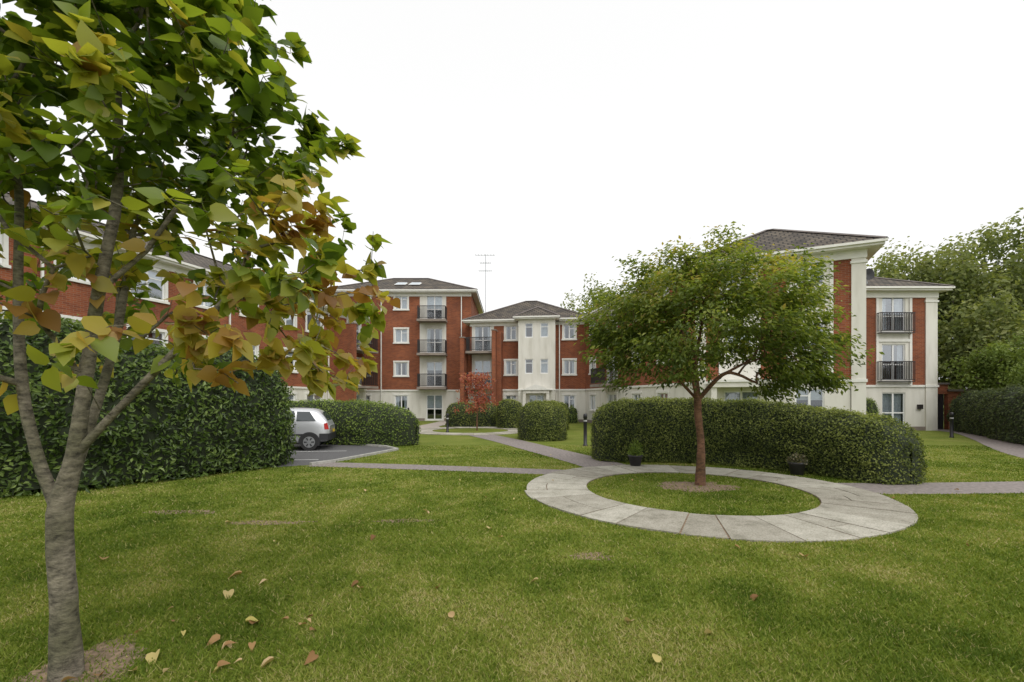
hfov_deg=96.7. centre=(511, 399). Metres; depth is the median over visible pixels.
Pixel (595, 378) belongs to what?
balcony railings
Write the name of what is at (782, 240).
roof tiles
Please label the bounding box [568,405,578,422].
garden shrub
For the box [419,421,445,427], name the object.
footpath
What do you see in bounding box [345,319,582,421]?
balcony slabs
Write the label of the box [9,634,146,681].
bare soil
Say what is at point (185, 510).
bare soil
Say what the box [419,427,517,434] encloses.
circular paving
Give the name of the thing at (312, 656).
fallen leaves
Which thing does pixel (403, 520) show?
bare soil
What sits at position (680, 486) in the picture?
bare soil
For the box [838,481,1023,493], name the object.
footpath
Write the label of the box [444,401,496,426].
box hedge
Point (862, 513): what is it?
circular paving
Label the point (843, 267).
walls brick
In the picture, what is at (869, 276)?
interior
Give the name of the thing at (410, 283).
window glass
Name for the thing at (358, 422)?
privet hedge
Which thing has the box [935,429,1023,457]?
footpath
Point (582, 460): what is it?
footpath
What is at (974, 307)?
distant trees
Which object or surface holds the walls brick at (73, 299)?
on the ground at (576, 435)
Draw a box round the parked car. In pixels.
[290,408,335,450]
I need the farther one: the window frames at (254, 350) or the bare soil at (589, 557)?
the window frames at (254, 350)
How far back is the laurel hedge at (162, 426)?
9.32 m
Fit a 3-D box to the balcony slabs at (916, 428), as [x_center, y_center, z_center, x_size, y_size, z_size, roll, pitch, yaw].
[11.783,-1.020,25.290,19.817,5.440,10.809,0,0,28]
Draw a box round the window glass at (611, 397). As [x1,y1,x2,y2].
[592,314,639,408]
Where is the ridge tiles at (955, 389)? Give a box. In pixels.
[938,383,974,390]
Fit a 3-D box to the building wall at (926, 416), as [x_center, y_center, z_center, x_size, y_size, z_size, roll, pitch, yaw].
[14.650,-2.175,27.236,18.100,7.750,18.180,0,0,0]
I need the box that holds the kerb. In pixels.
[309,444,398,464]
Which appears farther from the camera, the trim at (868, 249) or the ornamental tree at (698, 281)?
the trim at (868, 249)
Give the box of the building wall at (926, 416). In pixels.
[585,257,937,430]
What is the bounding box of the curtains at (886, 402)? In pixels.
[662,263,901,422]
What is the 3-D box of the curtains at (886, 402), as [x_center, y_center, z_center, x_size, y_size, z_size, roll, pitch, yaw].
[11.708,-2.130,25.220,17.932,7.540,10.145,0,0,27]
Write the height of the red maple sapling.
3.371 m
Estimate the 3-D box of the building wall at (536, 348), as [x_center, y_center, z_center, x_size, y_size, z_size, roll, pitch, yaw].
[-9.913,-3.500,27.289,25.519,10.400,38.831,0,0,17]
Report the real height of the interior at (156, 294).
11.070 m
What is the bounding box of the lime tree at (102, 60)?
[0,0,400,681]
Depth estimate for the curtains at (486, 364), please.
35.83 m
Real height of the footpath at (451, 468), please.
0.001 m
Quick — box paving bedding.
[546,467,858,539]
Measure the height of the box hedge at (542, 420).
1.777 m
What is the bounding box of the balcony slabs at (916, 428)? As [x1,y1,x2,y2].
[587,342,925,430]
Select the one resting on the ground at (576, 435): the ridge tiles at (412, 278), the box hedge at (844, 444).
the box hedge at (844, 444)
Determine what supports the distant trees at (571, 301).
on the ground at (576, 435)
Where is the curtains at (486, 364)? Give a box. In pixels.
[59,263,573,407]
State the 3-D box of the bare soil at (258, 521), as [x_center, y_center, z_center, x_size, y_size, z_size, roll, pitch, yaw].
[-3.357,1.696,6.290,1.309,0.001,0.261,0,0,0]
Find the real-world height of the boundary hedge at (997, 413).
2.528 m
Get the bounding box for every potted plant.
[627,440,643,465]
[785,452,808,475]
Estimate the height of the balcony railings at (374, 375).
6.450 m
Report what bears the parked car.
on the parking court
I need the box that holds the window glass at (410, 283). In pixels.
[396,282,420,283]
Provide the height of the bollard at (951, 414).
1.150 m
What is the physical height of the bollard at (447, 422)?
1.000 m
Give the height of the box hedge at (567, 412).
1.800 m
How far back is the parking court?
14.71 m
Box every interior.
[131,284,572,418]
[661,268,873,407]
[938,394,943,428]
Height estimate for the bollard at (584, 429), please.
1.200 m
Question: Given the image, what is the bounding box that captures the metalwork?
[475,254,488,311]
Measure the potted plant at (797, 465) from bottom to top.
0.532 m
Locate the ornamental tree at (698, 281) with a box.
[564,221,884,485]
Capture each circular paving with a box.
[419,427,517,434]
[525,465,917,542]
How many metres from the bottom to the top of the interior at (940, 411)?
2.050 m
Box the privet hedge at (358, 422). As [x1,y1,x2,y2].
[287,398,420,446]
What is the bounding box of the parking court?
[248,444,387,466]
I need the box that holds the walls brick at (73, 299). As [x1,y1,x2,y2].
[0,237,584,405]
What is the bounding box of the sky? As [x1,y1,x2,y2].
[0,0,1023,387]
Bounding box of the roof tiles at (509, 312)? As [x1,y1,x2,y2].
[1,193,581,319]
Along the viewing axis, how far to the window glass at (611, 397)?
30.23 m
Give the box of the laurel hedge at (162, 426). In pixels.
[0,311,299,499]
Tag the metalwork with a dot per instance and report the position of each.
(485, 281)
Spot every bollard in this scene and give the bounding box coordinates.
[446,413,448,431]
[583,414,587,445]
[949,412,953,437]
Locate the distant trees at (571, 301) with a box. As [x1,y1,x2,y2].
[560,262,656,313]
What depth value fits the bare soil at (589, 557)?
4.93 m
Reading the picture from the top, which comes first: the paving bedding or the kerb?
the kerb
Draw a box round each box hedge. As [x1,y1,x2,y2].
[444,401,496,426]
[495,398,521,427]
[517,399,567,440]
[551,400,569,428]
[590,396,930,484]
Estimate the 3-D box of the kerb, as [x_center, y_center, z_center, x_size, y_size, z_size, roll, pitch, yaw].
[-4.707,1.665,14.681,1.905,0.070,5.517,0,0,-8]
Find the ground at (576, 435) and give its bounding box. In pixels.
[0,421,1023,681]
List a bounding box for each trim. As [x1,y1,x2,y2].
[0,226,585,409]
[580,238,954,411]
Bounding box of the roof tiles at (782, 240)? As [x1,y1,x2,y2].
[700,230,945,285]
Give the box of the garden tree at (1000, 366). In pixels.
[941,330,1023,391]
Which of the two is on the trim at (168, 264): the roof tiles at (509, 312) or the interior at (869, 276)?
the roof tiles at (509, 312)
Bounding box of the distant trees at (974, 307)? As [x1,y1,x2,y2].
[866,207,1023,388]
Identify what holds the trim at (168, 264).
on the ground at (576, 435)
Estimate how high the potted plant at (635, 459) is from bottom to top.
0.709 m
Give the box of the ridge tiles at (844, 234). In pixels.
[680,229,953,285]
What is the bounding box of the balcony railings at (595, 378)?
[590,312,922,408]
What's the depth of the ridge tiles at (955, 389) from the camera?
26.14 m
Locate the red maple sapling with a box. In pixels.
[453,369,498,430]
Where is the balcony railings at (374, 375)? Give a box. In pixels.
[358,305,491,386]
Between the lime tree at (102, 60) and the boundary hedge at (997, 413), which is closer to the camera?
the lime tree at (102, 60)
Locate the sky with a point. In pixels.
(551, 141)
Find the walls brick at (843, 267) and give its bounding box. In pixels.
[585,259,924,388]
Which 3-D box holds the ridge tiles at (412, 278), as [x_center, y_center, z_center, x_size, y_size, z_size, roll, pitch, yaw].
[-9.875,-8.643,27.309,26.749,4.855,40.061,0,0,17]
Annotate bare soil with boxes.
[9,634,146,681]
[142,510,214,513]
[230,520,316,524]
[377,519,438,522]
[569,552,612,559]
[657,481,740,491]
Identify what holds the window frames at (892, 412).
attached to the trim at (868, 249)
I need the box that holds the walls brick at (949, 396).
[938,384,970,429]
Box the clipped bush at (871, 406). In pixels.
[866,397,879,415]
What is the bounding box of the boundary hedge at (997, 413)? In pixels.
[945,383,1023,444]
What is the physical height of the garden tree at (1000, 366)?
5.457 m
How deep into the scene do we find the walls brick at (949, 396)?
26.20 m
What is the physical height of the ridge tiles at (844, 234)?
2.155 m
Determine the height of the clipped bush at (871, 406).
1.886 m
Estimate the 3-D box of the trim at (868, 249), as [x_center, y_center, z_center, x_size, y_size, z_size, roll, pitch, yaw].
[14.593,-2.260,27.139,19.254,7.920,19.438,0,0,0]
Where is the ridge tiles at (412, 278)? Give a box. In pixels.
[7,192,583,319]
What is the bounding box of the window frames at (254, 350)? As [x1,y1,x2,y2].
[0,233,574,419]
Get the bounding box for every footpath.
[309,462,559,473]
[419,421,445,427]
[469,435,625,466]
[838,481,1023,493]
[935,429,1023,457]
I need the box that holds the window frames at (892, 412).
[591,266,904,425]
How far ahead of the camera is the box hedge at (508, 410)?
27.05 m
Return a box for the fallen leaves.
[60,454,968,681]

